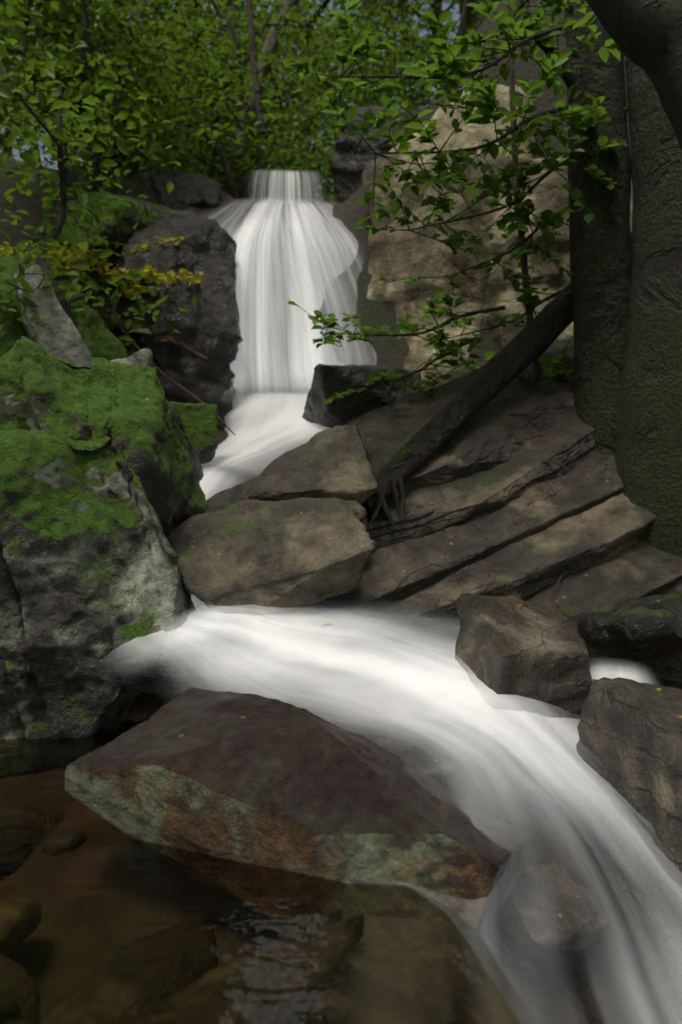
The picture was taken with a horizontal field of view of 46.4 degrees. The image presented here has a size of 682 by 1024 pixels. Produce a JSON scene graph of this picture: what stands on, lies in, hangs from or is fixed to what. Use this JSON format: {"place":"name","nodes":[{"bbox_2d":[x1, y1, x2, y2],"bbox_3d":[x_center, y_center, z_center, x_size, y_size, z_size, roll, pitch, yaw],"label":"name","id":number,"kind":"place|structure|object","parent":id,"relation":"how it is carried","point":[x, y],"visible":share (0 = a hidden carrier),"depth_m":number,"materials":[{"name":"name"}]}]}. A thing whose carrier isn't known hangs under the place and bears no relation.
{"place":"outdoors","nodes":[
{"label":"outdoors","id":0,"kind":"place"},
{"bbox_2d":[40,192,247,303],"bbox_3d":[-1.399,-1.600,5.629,1.468,1.142,1.125,17,11,-29],"label":"mossy rock","id":1,"kind":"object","parent":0,"point":[81,230],"depth_m":5.01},
{"bbox_2d":[96,200,242,429],"bbox_3d":[-1.161,-1.168,5.306,1.124,1.868,1.196,9,-9,-20],"label":"boulder","id":2,"kind":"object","parent":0,"point":[208,326],"depth_m":4.90,"materials":[{"name":"grey stone"}]},
{"bbox_2d":[149,169,258,210],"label":"rock","id":3,"kind":"object","parent":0,"point":[196,189],"visible":0.24,"depth_m":5.89,"materials":[{"name":"grey stone"}]},
{"bbox_2d":[0,0,459,198],"label":"sky","id":4,"kind":"structure","parent":0,"point":[444,6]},
{"bbox_2d":[268,171,300,203],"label":"waterfall","id":5,"kind":"structure","parent":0,"point":[289,184],"depth_m":5.97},
{"bbox_2d":[0,237,573,381],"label":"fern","id":6,"kind":"object","parent":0,"point":[545,360],"depth_m":4.54,"materials":[{"name":"green plant"}]},
{"bbox_2d":[230,203,356,389],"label":"waterfall","id":7,"kind":"structure","parent":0,"point":[302,282],"depth_m":5.38,"materials":[{"name":"white liquid"}]},
{"bbox_2d":[0,721,681,1023],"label":"pool water","id":8,"kind":"structure","parent":0,"point":[102,921],"depth_m":1.61,"materials":[{"name":"brown liquid"}]},
{"bbox_2d":[64,688,528,928],"bbox_3d":[-0.118,0.759,2.013,1.125,0.332,0.581,12,26,22],"label":"boulder","id":9,"kind":"object","parent":8,"relation":"in","point":[256,779],"visible":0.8,"depth_m":1.89,"materials":[{"name":"brown stone"}]},
{"bbox_2d":[374,739,456,776],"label":"wet rock","id":10,"kind":"object","parent":8,"relation":"in","point":[421,756],"visible":0.29,"depth_m":2.49,"materials":[{"name":"grey stone"}]},
{"bbox_2d":[0,0,681,721],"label":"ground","id":11,"kind":"structure","parent":0,"point":[344,292],"depth_m":5.54,"materials":[{"name":"white liquid"}]},
{"bbox_2d":[0,255,128,360],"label":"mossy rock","id":12,"kind":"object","parent":11,"relation":"on","point":[109,345],"depth_m":4.25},
{"bbox_2d":[13,264,93,366],"bbox_3d":[-1.403,-0.812,3.987,0.263,1.055,0.205,-30,-23,-9],"label":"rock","id":13,"kind":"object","parent":12,"relation":"attached to","point":[65,341],"depth_m":3.96,"materials":[{"name":"grey stone"}]},
{"bbox_2d":[0,429,196,739],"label":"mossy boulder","id":14,"kind":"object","parent":11,"relation":"on","point":[92,590],"depth_m":2.86,"materials":[{"name":"stone"}]},
{"bbox_2d":[0,336,208,531],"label":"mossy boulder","id":15,"kind":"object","parent":14,"relation":"on","point":[128,408],"depth_m":3.17,"materials":[{"name":"green plant"}]},
{"bbox_2d":[63,235,234,434],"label":"fallen branches","id":16,"kind":"object","parent":11,"relation":"on","point":[122,328],"visible":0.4,"depth_m":4.73,"materials":[{"name":"brown wood"}]},
{"bbox_2d":[1,0,299,196],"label":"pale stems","id":17,"kind":"object","parent":11,"relation":"on","point":[272,40],"visible":0.19,"depth_m":7.54,"materials":[{"name":"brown plant"}]},
{"bbox_2d":[146,470,224,641],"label":"cascade","id":18,"kind":"object","parent":11,"relation":"on","point":[211,482],"visible":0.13,"depth_m":3.25,"materials":[{"name":"white liquid"}]},
{"bbox_2d":[169,401,218,465],"bbox_3d":[-0.850,-0.415,4.295,0.358,0.373,0.349,0,0,-13],"label":"rock block","id":19,"kind":"object","parent":18,"relation":"on","point":[199,422],"visible":0.55,"depth_m":4.18,"materials":[{"name":"green plant"}]},
{"bbox_2d":[206,342,575,511],"bbox_3d":[0.439,-0.353,4.113,2.908,0.225,0.864,-24,36,-16],"label":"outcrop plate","id":20,"kind":"object","parent":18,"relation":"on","point":[490,433],"visible":0.38,"depth_m":4.03,"materials":[{"name":"stone"}]},
{"bbox_2d":[201,394,327,465],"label":"cascade","id":21,"kind":"object","parent":20,"relation":"on","point":[261,425],"visible":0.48,"depth_m":4.76,"materials":[{"name":"white liquid"}]},
{"bbox_2d":[302,364,422,427],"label":"rock","id":22,"kind":"object","parent":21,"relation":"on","point":[328,381],"visible":0.65,"depth_m":4.42,"materials":[{"name":"grey stone"}]},
{"bbox_2d":[240,424,377,504],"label":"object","id":23,"kind":"object","parent":20,"relation":"on","point":[334,461],"visible":0.67,"depth_m":3.60,"materials":[{"name":"beige stone"}]},
{"bbox_2d":[170,405,204,485],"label":"mossy rock","id":24,"kind":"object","parent":11,"relation":"on","point":[198,468],"depth_m":4.10,"materials":[{"name":"grey stone"}]},
{"bbox_2d":[0,0,486,355],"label":"foliage","id":25,"kind":"object","parent":11,"relation":"on","point":[67,67],"depth_m":5.99,"materials":[{"name":"green plant"}]},
{"bbox_2d":[0,236,203,298],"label":"yellow leaves","id":26,"kind":"object","parent":25,"relation":"on","point":[143,272],"visible":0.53,"depth_m":4.76,"materials":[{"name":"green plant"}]},
{"bbox_2d":[0,0,500,203],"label":"forest","id":27,"kind":"object","parent":11,"relation":"on","point":[310,52],"depth_m":13.77,"materials":[{"name":"green plant"}]},
{"bbox_2d":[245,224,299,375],"bbox_3d":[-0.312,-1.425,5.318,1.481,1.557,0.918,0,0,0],"label":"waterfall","id":28,"kind":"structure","parent":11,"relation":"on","point":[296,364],"depth_m":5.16,"materials":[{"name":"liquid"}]},
{"bbox_2d":[111,606,459,703],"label":"stream water","id":29,"kind":"structure","parent":11,"relation":"on","point":[166,672],"depth_m":2.99,"materials":[{"name":"white liquid"}]},
{"bbox_2d":[163,499,375,614],"bbox_3d":[-0.292,0.195,3.311,0.759,0.322,0.616,-24,36,-16],"label":"boulder","id":30,"kind":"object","parent":29,"relation":"on","point":[302,554],"depth_m":3.16,"materials":[{"name":"beige stone"}]},
{"bbox_2d":[243,497,369,552],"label":"slab","id":31,"kind":"structure","parent":30,"relation":"on","point":[358,510],"depth_m":3.46,"materials":[{"name":"stone"}]},
{"bbox_2d":[303,449,622,609],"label":"rock slab","id":32,"kind":"structure","parent":29,"relation":"on","point":[396,571],"depth_m":3.58,"materials":[{"name":"stone"}]},
{"bbox_2d":[362,281,572,526],"bbox_3d":[0.822,-0.681,4.031,1.744,1.625,0.286,0,0,-35],"label":"fallen log","id":33,"kind":"object","parent":32,"relation":"on","point":[527,345],"visible":0.85,"depth_m":3.90,"materials":[{"name":"brown wood"}]},
{"bbox_2d":[329,106,426,203],"bbox_3d":[1.365,-2.823,7.016,2.928,2.011,1.456,5,0,0],"label":"rock","id":34,"kind":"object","parent":11,"relation":"on","point":[347,166],"depth_m":6.53,"materials":[{"name":"grey stone"}]},
{"bbox_2d":[361,84,538,385],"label":"cliff","id":35,"kind":"structure","parent":11,"relation":"on","point":[396,255],"depth_m":5.26,"materials":[{"name":"beige stone"}]},
{"bbox_2d":[442,593,591,774],"bbox_3d":[0.569,0.661,2.587,0.524,0.773,0.374,-8,10,-12],"label":"standing rock","id":36,"kind":"object","parent":11,"relation":"on","point":[528,656],"visible":0.48,"depth_m":2.44,"materials":[{"name":"stone"}]},
{"bbox_2d":[379,492,656,618],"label":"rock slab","id":37,"kind":"structure","parent":11,"relation":"on","point":[608,529],"depth_m":3.48,"materials":[{"name":"stone"}]},
{"bbox_2d":[366,414,594,548],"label":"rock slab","id":38,"kind":"structure","parent":37,"relation":"on","point":[570,443],"depth_m":3.75,"materials":[{"name":"stone"}]},
{"bbox_2d":[507,0,541,377],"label":"sapling stem","id":39,"kind":"object","parent":38,"relation":"on","point":[528,307],"visible":0.31,"depth_m":4.29,"materials":[{"name":"brown plant"}]},
{"bbox_2d":[282,0,631,403],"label":"leafy branches","id":40,"kind":"object","parent":39,"relation":"attached to","point":[442,57],"depth_m":3.78,"materials":[{"name":"green plant"}]},
{"bbox_2d":[449,153,632,349],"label":"cliff","id":41,"kind":"structure","parent":11,"relation":"on","point":[550,193],"depth_m":5.08,"materials":[{"name":"beige stone"}]},
{"bbox_2d":[509,863,609,950],"bbox_3d":[0.516,1.014,1.998,0.339,0.180,0.248,6,7,-30],"label":"wet rock","id":42,"kind":"object","parent":11,"relation":"on","point":[556,906],"visible":0.64,"depth_m":1.94,"materials":[{"name":"grey stone"}]},
{"bbox_2d":[497,0,632,454],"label":"tree stem","id":43,"kind":"object","parent":11,"relation":"on","point":[601,261],"visible":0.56,"depth_m":3.97,"materials":[{"name":"brown plant"}]},
{"bbox_2d":[571,594,681,688],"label":"rock","id":44,"kind":"object","parent":11,"relation":"on","point":[641,637],"visible":0.53,"depth_m":2.90,"materials":[{"name":"grey stone"}]},
{"bbox_2d":[576,677,681,975],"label":"edge rock","id":45,"kind":"object","parent":11,"relation":"on","point":[629,747],"visible":0.68,"depth_m":2.06,"materials":[{"name":"stone"}]},
{"bbox_2d":[586,0,681,557],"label":"tree stem","id":46,"kind":"object","parent":11,"relation":"on","point":[646,36],"visible":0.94,"depth_m":3.62,"materials":[{"name":"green plant"}]},
{"bbox_2d":[661,579,681,592],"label":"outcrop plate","id":47,"kind":"object","parent":11,"relation":"on","point":[676,586],"visible":0.01,"depth_m":3.43,"materials":[{"name":"stone"}]},
{"bbox_2d":[379,540,681,721],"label":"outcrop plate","id":48,"kind":"object","parent":47,"relation":"on","point":[640,568],"visible":0.09,"depth_m":3.44,"materials":[{"name":"stone"}]},
{"bbox_2d":[429,335,617,590],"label":"twigs","id":49,"kind":"object","parent":48,"relation":"on","point":[538,436],"visible":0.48,"depth_m":3.92,"materials":[{"name":"brown wood"}]},
{"bbox_3d":[-1.022,0.037,3.789,0.611,0.901,0.623,-17,8,-29],"label":"wall","id":50,"kind":"object","parent":11,"relation":"on","visible":0},
{"bbox_2d":[111,348,152,366],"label":"rock","id":51,"kind":"object","parent":50,"relation":"on","point":[143,357],"visible":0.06,"depth_m":3.71,"materials":[{"name":"grey stone"}]},
{"bbox_3d":[0.562,0.810,1.837,1.308,0.387,1.402,0,0,0],"label":"chute","id":52,"kind":"object","parent":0,"visible":0},
{"bbox_2d":[176,610,591,780],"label":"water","id":53,"kind":"structure","parent":52,"relation":"on","point":[531,740],"depth_m":2.47,"materials":[{"name":"liquid"}]},
{"bbox_2d":[293,671,341,704],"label":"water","id":54,"kind":"structure","parent":53,"relation":"on","point":[319,686],"depth_m":2.77,"materials":[{"name":"white liquid"}]},
{"bbox_2d":[235,616,519,712],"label":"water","id":55,"kind":"structure","parent":53,"relation":"on","point":[323,646],"depth_m":2.56,"materials":[{"name":"liquid"}]},
{"bbox_2d":[592,667,641,682],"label":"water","id":56,"kind":"structure","parent":53,"relation":"on","point":[610,673],"depth_m":2.68,"materials":[{"name":"white liquid"}]}
]}

